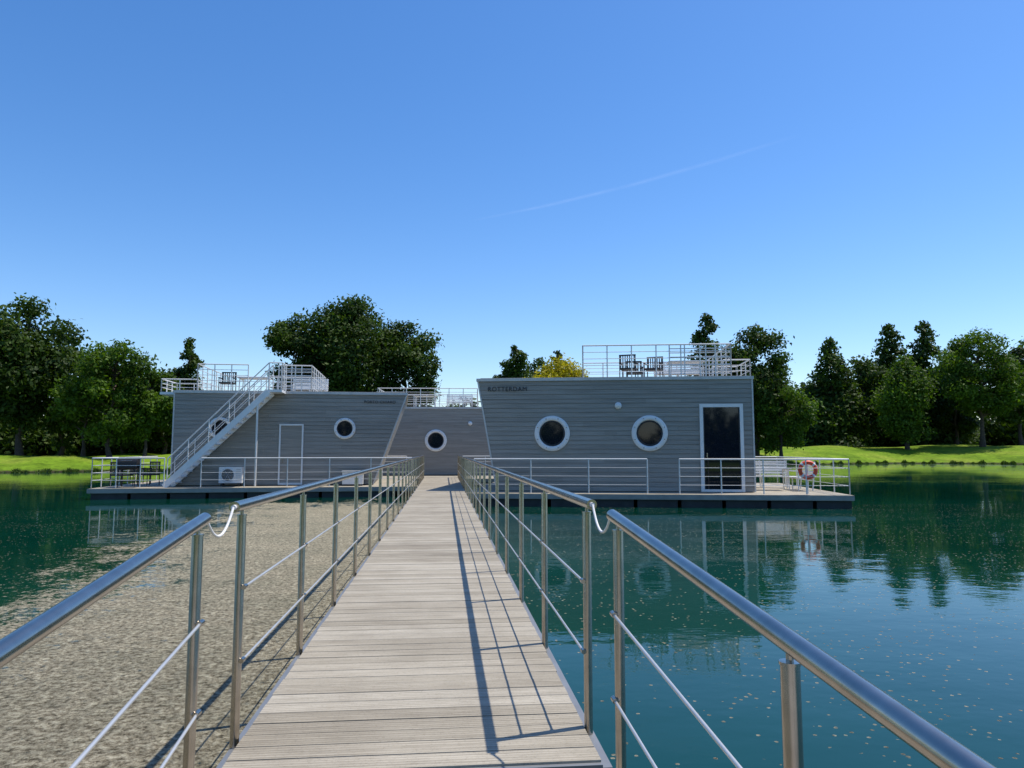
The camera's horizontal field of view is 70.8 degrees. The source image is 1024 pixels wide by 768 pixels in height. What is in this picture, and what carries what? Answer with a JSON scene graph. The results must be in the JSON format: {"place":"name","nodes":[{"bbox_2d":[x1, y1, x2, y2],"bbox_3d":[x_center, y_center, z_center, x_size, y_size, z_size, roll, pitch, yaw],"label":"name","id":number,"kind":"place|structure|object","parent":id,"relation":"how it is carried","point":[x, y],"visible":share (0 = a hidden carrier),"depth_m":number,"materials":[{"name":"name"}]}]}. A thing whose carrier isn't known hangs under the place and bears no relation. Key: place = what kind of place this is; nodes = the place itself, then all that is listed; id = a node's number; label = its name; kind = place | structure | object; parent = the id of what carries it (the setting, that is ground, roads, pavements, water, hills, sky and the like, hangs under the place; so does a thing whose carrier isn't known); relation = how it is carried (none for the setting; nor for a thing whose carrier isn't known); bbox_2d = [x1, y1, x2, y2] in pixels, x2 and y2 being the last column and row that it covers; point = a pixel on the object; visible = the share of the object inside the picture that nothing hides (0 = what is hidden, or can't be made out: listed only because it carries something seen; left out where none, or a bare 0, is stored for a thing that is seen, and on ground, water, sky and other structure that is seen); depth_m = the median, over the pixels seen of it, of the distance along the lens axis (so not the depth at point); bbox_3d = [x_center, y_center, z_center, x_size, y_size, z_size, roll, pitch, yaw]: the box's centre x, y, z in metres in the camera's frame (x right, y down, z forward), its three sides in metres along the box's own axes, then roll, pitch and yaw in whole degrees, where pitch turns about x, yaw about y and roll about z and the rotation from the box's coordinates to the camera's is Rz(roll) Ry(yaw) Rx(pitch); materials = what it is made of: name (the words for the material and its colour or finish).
{"place":"outdoors","nodes":[
{"label":"outdoors","id":0,"kind":"place"},
{"bbox_2d":[162,362,286,487],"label":"staircase","id":1,"kind":"structure","parent":0,"point":[265,396],"depth_m":27.87,"materials":[{"name":"grey metal"}]},
{"bbox_2d":[0,464,1023,767],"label":"lake water","id":2,"kind":"structure","parent":0,"point":[902,584],"depth_m":8.06,"materials":[{"name":"teal liquid"}]},
{"bbox_2d":[1,467,169,472],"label":"reeds","id":3,"kind":"object","parent":2,"relation":"on","point":[67,470],"visible":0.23,"depth_m":59.15,"materials":[{"name":"green plant"}]},
{"bbox_2d":[87,363,417,499],"bbox_3d":[-10.180,2.159,31.453,11.950,5.504,8.530,1,-5,-8],"label":"houseboat","id":4,"kind":"object","parent":2,"relation":"on","point":[307,437],"visible":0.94,"depth_m":28.83,"materials":[{"name":"grey wood"}]},
{"bbox_2d":[109,462,133,485],"bbox_3d":[-14.967,3.450,27.627,0.600,0.925,0.620,-1,-5,13],"label":"garden armchair","id":5,"kind":"object","parent":4,"relation":"on","point":[111,469],"visible":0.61,"depth_m":27.51,"materials":[{"name":"black plastic"}]},
{"bbox_2d":[117,457,150,486],"bbox_3d":[-14.259,3.306,27.125,1.050,1.120,0.522,1,-5,-8],"label":"barbecue grill","id":6,"kind":"object","parent":4,"relation":"on","point":[128,462],"visible":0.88,"depth_m":26.94,"materials":[{"name":"black metal"}]},
{"bbox_2d":[129,468,151,483],"bbox_3d":[-15.117,3.605,29.316,0.620,0.925,0.600,-4,-6,34],"label":"garden armchair","id":7,"kind":"object","parent":4,"relation":"on","point":[139,473],"visible":0.44,"depth_m":29.22,"materials":[{"name":"black plastic"}]},
{"bbox_2d":[137,461,160,485],"bbox_3d":[-14.249,3.506,28.236,0.620,0.925,0.600,-3,-6,26],"label":"garden armchair","id":8,"kind":"object","parent":4,"relation":"on","point":[153,469],"visible":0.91,"depth_m":28.39,"materials":[{"name":"black plastic"}]},
{"bbox_2d":[218,372,236,389],"bbox_3d":[-11.980,-0.074,30.322,0.620,0.925,0.600,1,-5,-8],"label":"garden armchair","id":9,"kind":"object","parent":4,"relation":"on","point":[227,382],"visible":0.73,"depth_m":30.56,"materials":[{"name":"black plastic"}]},
{"bbox_2d":[218,467,243,485],"bbox_3d":[-10.938,3.592,28.054,0.860,0.720,0.370,1,-5,-8],"label":"air conditioner","id":10,"kind":"object","parent":4,"relation":"on","point":[227,478],"visible":0.92,"depth_m":27.90,"materials":[{"name":"white paint"}]},
{"bbox_2d":[237,377,271,390],"bbox_3d":[-11.236,0.119,31.429,1.300,0.746,0.820,1,-5,-8],"label":"garden table","id":11,"kind":"object","parent":4,"relation":"on","point":[250,378],"visible":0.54,"depth_m":31.28,"materials":[{"name":"metal"}]},
{"bbox_2d":[278,424,303,484],"bbox_3d":[-8.858,2.815,28.831,0.940,2.420,0.114,1,-5,-8],"label":"door","id":12,"kind":"structure","parent":4,"relation":"in","point":[290,435],"depth_m":28.85,"materials":[{"name":"white paint"}]},
{"bbox_2d":[292,379,328,391],"bbox_3d":[-9.458,0.215,33.766,1.600,0.984,0.622,1,-5,-8],"label":"slatted bench","id":13,"kind":"object","parent":4,"relation":"on","point":[326,382],"visible":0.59,"depth_m":33.99,"materials":[{"name":"white paint"}]},
{"bbox_2d":[342,470,363,484],"bbox_3d":[-6.331,3.730,28.679,0.860,0.560,0.560,1,-5,-8],"label":"deck box","id":14,"kind":"object","parent":4,"relation":"on","point":[350,481],"visible":0.59,"depth_m":28.43,"materials":[{"name":"white paint"}]},
{"bbox_2d":[216,477,612,767],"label":"wooden pier","id":15,"kind":"structure","parent":2,"relation":"in","point":[423,647],"depth_m":4.33,"materials":[{"name":"wood"}]},
{"bbox_2d":[0,512,210,767],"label":"gangway railing","id":16,"kind":"object","parent":15,"relation":"attached to","point":[17,642],"visible":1,"depth_m":2.29,"materials":[{"name":"silver metal"}]},
{"bbox_2d":[229,455,423,748],"bbox_3d":[-2.802,2.656,19.384,0.080,1.270,32.465,0,-5,-5],"label":"pier railing","id":17,"kind":"object","parent":15,"relation":"on","point":[238,659],"visible":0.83,"depth_m":4.92,"materials":[{"name":"silver metal"}]},
{"bbox_2d":[207,505,236,537],"bbox_3d":[-1.269,0.604,3.133,0.024,0.124,0.420,0,-5,-5],"label":"mooring rope","id":18,"kind":"object","parent":17,"relation":"hanging from","point":[233,507],"visible":0.66,"depth_m":3.20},
{"bbox_2d":[458,455,596,734],"bbox_3d":[-1.154,2.670,19.539,0.080,1.270,32.465,0,-5,-5],"label":"pier railing","id":19,"kind":"object","parent":15,"relation":"on","point":[586,579],"visible":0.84,"depth_m":5.09,"materials":[{"name":"silver metal"}]},
{"bbox_2d":[589,502,609,532],"bbox_3d":[0.408,0.618,3.291,0.024,0.124,0.420,0,-5,-5],"label":"mooring rope","id":20,"kind":"object","parent":19,"relation":"hanging from","point":[592,504],"visible":0.77,"depth_m":3.37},
{"bbox_2d":[606,509,995,767],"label":"gangway railing","id":21,"kind":"object","parent":15,"relation":"attached to","point":[933,744],"visible":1,"depth_m":1.59,"materials":[{"name":"silver metal"}]},
{"bbox_2d":[377,388,493,485],"bbox_3d":[-3.875,3.089,41.967,12.500,5.594,11.780,0,-5,-2],"label":"houseboat","id":22,"kind":"object","parent":2,"relation":"on","point":[440,439],"visible":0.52,"depth_m":40.79,"materials":[{"name":"grey wood"}]},
{"bbox_2d":[415,396,436,406],"bbox_3d":[-5.160,1.097,42.972,1.300,0.746,0.820,0,-5,-2],"label":"garden table","id":23,"kind":"object","parent":22,"relation":"on","point":[423,396],"visible":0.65,"depth_m":42.88,"materials":[{"name":"metal"}]},
{"bbox_2d":[446,394,472,406],"bbox_3d":[-3.206,1.083,44.112,1.600,0.984,0.622,0,-5,-2],"label":"slatted bench","id":24,"kind":"object","parent":22,"relation":"on","point":[466,397],"visible":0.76,"depth_m":44.36,"materials":[{"name":"white paint"}]},
{"bbox_2d":[472,343,854,508],"bbox_3d":[4.873,1.679,27.090,12.150,5.644,8.530,-1,-5,6],"label":"houseboat","id":25,"kind":"object","parent":2,"relation":"on","point":[684,441],"visible":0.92,"depth_m":24.13,"materials":[{"name":"grey wood"}]},
{"bbox_2d":[619,354,638,376],"bbox_3d":[4.218,-0.571,25.995,0.620,0.925,0.600,-2,-6,19],"label":"garden armchair","id":26,"kind":"object","parent":25,"relation":"on","point":[634,368],"visible":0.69,"depth_m":25.77,"materials":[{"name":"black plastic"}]},
{"bbox_2d":[626,361,642,376],"bbox_3d":[4.653,-0.446,27.354,0.620,0.925,0.600,-1,-5,6],"label":"garden armchair","id":27,"kind":"object","parent":25,"relation":"on","point":[639,373],"visible":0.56,"depth_m":27.56,"materials":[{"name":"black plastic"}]},
{"bbox_2d":[643,356,662,376],"bbox_3d":[5.133,-0.561,26.106,0.620,0.925,0.600,-2,-6,23],"label":"garden armchair","id":28,"kind":"object","parent":25,"relation":"on","point":[652,368],"visible":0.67,"depth_m":26.26,"materials":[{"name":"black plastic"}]},
{"bbox_2d":[653,362,701,376],"bbox_3d":[6.409,-0.430,27.836,1.800,0.984,0.622,-1,-5,6],"label":"slatted bench","id":29,"kind":"object","parent":25,"relation":"on","point":[676,367],"visible":0.3,"depth_m":28.04,"materials":[{"name":"white paint"}]},
{"bbox_2d":[666,360,704,375],"bbox_3d":[6.367,-0.445,26.378,1.300,0.746,0.820,-1,-5,6],"label":"garden table","id":30,"kind":"object","parent":25,"relation":"on","point":[697,362],"visible":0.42,"depth_m":26.39,"materials":[{"name":"metal"}]},
{"bbox_2d":[699,404,744,491],"bbox_3d":[6.947,2.103,23.803,1.410,2.900,0.114,-1,-5,6],"label":"door","id":31,"kind":"structure","parent":25,"relation":"in","point":[721,425],"depth_m":23.82,"materials":[{"name":"white paint"}]},
{"bbox_2d":[755,460,788,487],"bbox_3d":[9.261,3.342,26.805,1.900,0.984,0.622,-1,-5,11],"label":"slatted bench","id":32,"kind":"object","parent":25,"relation":"on","point":[774,464],"visible":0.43,"depth_m":26.96,"materials":[{"name":"white paint"}]},
{"bbox_2d":[756,468,791,489],"bbox_3d":[8.995,3.310,25.169,1.300,0.746,0.820,-1,-5,6],"label":"garden table","id":33,"kind":"object","parent":25,"relation":"on","point":[787,469],"visible":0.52,"depth_m":24.80,"materials":[{"name":"metal"}]},
{"bbox_2d":[785,461,814,490],"bbox_3d":[10.041,3.184,25.078,0.622,0.984,1.500,-1,-5,6],"label":"slatted bench","id":34,"kind":"object","parent":25,"relation":"on","point":[798,477],"visible":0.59,"depth_m":25.04,"materials":[{"name":"white paint"}]},
{"bbox_2d":[798,458,817,493],"bbox_3d":[9.229,2.878,22.453,0.618,1.110,0.156,-1,-5,6],"label":"lifebuoy","id":35,"kind":"object","parent":25,"relation":"on","point":[813,474],"visible":1,"depth_m":22.43,"materials":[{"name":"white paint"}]},
{"bbox_2d":[0,444,1023,472],"bbox_3d":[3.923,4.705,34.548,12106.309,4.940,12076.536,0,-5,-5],"label":"ground","id":36,"kind":"structure","parent":0,"point":[948,453],"depth_m":96.61,"materials":[{"name":"green plant"}]},
{"bbox_2d":[0,358,11,432],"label":"tree","id":37,"kind":"object","parent":36,"relation":"on","point":[1,429],"visible":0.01,"depth_m":78.93,"materials":[{"name":"green plant"}]},
{"bbox_2d":[0,292,90,455],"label":"tree","id":38,"kind":"object","parent":36,"relation":"on","point":[34,365],"visible":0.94,"depth_m":72.78,"materials":[{"name":"green plant"}]},
{"bbox_2d":[37,344,105,455],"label":"tree","id":39,"kind":"object","parent":36,"relation":"on","point":[62,444],"visible":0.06,"depth_m":79.62,"materials":[{"name":"green plant"}]},
{"bbox_2d":[44,363,120,455],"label":"tree","id":40,"kind":"object","parent":36,"relation":"on","point":[74,417],"visible":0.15,"depth_m":71.46,"materials":[{"name":"green plant"}]},
{"bbox_2d":[0,397,170,455],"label":"hedge","id":41,"kind":"object","parent":36,"relation":"on","point":[38,443],"visible":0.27,"depth_m":87.98,"materials":[{"name":"green plant"}]},
{"bbox_2d":[49,338,164,456],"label":"tree","id":42,"kind":"object","parent":36,"relation":"on","point":[102,368],"visible":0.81,"depth_m":68.89,"materials":[{"name":"green plant"}]},
{"bbox_2d":[94,377,143,453],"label":"tree","id":43,"kind":"object","parent":36,"relation":"on","point":[132,445],"visible":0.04,"depth_m":84.13,"materials":[{"name":"green plant"}]},
{"bbox_2d":[100,367,185,455],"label":"tree","id":44,"kind":"object","parent":36,"relation":"on","point":[138,430],"visible":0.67,"depth_m":69.85,"materials":[{"name":"green plant"}]},
{"bbox_2d":[147,363,176,454],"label":"tree","id":45,"kind":"object","parent":36,"relation":"on","point":[164,441],"visible":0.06,"depth_m":81.67,"materials":[{"name":"green plant"}]},
{"bbox_2d":[168,337,204,434],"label":"cypress tree","id":46,"kind":"object","parent":36,"relation":"on","point":[188,371],"visible":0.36,"depth_m":74.03,"materials":[{"name":"green plant"}]},
{"bbox_2d":[260,307,338,390],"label":"tree","id":47,"kind":"object","parent":36,"relation":"on","point":[282,338],"visible":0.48,"depth_m":76.92,"materials":[{"name":"green plant"}]},
{"bbox_2d":[326,376,356,391],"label":"tree","id":48,"kind":"object","parent":36,"relation":"on","point":[342,387],"visible":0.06,"depth_m":75.92,"materials":[{"name":"green plant"}]},
{"bbox_2d":[285,294,408,391],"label":"tree","id":49,"kind":"object","parent":36,"relation":"on","point":[344,328],"visible":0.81,"depth_m":76.22,"materials":[{"name":"green plant"}]},
{"bbox_2d":[365,319,444,406],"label":"tree","id":50,"kind":"object","parent":36,"relation":"on","point":[409,353],"visible":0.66,"depth_m":78.50,"materials":[{"name":"green plant"}]},
{"bbox_2d":[445,398,480,406],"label":"hedge","id":51,"kind":"object","parent":36,"relation":"on","point":[473,404],"depth_m":106.18,"materials":[{"name":"green plant"}]},
{"bbox_2d":[492,359,508,377],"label":"tree","id":52,"kind":"object","parent":36,"relation":"on","point":[503,363],"visible":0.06,"depth_m":98.14,"materials":[{"name":"green plant"}]},
{"bbox_2d":[502,345,532,377],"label":"conifer tree","id":53,"kind":"object","parent":36,"relation":"on","point":[513,369],"visible":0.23,"depth_m":96.07,"materials":[{"name":"green plant"}]},
{"bbox_2d":[522,357,556,377],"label":"tree","id":54,"kind":"object","parent":36,"relation":"on","point":[539,362],"visible":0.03,"depth_m":98.40,"materials":[{"name":"green plant"}]},
{"bbox_2d":[524,353,589,377],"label":"golden tree","id":55,"kind":"object","parent":36,"relation":"on","point":[567,371],"visible":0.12,"depth_m":77.34,"materials":[{"name":"yellow plant"}]},
{"bbox_2d":[549,350,564,374],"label":"conifer tree","id":56,"kind":"object","parent":36,"relation":"on","point":[557,353],"visible":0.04,"depth_m":98.52,"materials":[{"name":"green plant"}]},
{"bbox_2d":[685,312,730,375],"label":"conifer tree","id":57,"kind":"object","parent":36,"relation":"on","point":[709,327],"visible":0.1,"depth_m":92.45,"materials":[{"name":"green plant"}]},
{"bbox_2d":[691,340,754,395],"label":"tree","id":58,"kind":"object","parent":36,"relation":"on","point":[732,345],"visible":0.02,"depth_m":96.52,"materials":[{"name":"green plant"}]},
{"bbox_2d":[720,323,794,455],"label":"tree","id":59,"kind":"object","parent":36,"relation":"on","point":[764,379],"visible":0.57,"depth_m":90.01,"materials":[{"name":"green plant"}]},
{"bbox_2d":[753,363,823,460],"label":"tree","id":60,"kind":"object","parent":36,"relation":"on","point":[799,409],"visible":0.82,"depth_m":88.56,"materials":[{"name":"green plant"}]},
{"bbox_2d":[778,336,879,447],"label":"conifer tree","id":61,"kind":"object","parent":36,"relation":"on","point":[834,417],"visible":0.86,"depth_m":113.94,"materials":[{"name":"green plant"}]},
{"bbox_2d":[829,354,893,443],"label":"tree","id":62,"kind":"object","parent":36,"relation":"on","point":[867,375],"visible":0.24,"depth_m":117.03,"materials":[{"name":"green plant"}]},
{"bbox_2d":[758,382,1023,445],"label":"hedge","id":63,"kind":"object","parent":36,"relation":"on","point":[1003,433],"visible":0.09,"depth_m":126.55,"materials":[{"name":"green plant"}]},
{"bbox_2d":[857,323,943,445],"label":"conifer tree","id":64,"kind":"object","parent":36,"relation":"on","point":[886,344],"visible":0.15,"depth_m":125.48,"materials":[{"name":"green plant"}]},
{"bbox_2d":[869,354,942,449],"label":"tree","id":65,"kind":"object","parent":36,"relation":"on","point":[900,404],"visible":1,"depth_m":106.57,"materials":[{"name":"green plant"}]},
{"bbox_2d":[887,320,990,445],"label":"conifer tree","id":66,"kind":"object","parent":36,"relation":"on","point":[923,350],"visible":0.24,"depth_m":124.95,"materials":[{"name":"green plant"}]},
{"bbox_2d":[919,350,985,443],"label":"tree","id":67,"kind":"object","parent":36,"relation":"on","point":[941,411],"visible":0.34,"depth_m":119.02,"materials":[{"name":"green plant"}]},
{"bbox_2d":[926,325,1023,446],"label":"tree","id":68,"kind":"object","parent":36,"relation":"on","point":[998,373],"visible":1,"depth_m":107.03,"materials":[{"name":"green plant"}]},
{"bbox_2d":[993,346,1023,444],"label":"tree","id":69,"kind":"object","parent":36,"relation":"on","point":[1017,416],"visible":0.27,"depth_m":111.44,"materials":[{"name":"green plant"}]},
{"bbox_2d":[1013,336,1023,367],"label":"tree","id":70,"kind":"object","parent":36,"relation":"on","point":[1021,344],"visible":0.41,"depth_m":115.62,"materials":[{"name":"green plant"}]},
{"bbox_2d":[0,0,1023,421],"label":"sky","id":71,"kind":"structure","parent":0,"point":[541,178],"materials":[{"name":"blue"}]},
{"bbox_2d":[785,381,820,435],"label":"tree","id":72,"kind":"object","parent":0,"point":[802,384],"depth_m":120.10,"materials":[{"name":"green plant"}]},
{"bbox_2d":[756,459,1023,465],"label":"reeds","id":73,"kind":"object","parent":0,"point":[906,462],"visible":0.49,"depth_m":94.15,"materials":[{"name":"green plant"}]}
]}

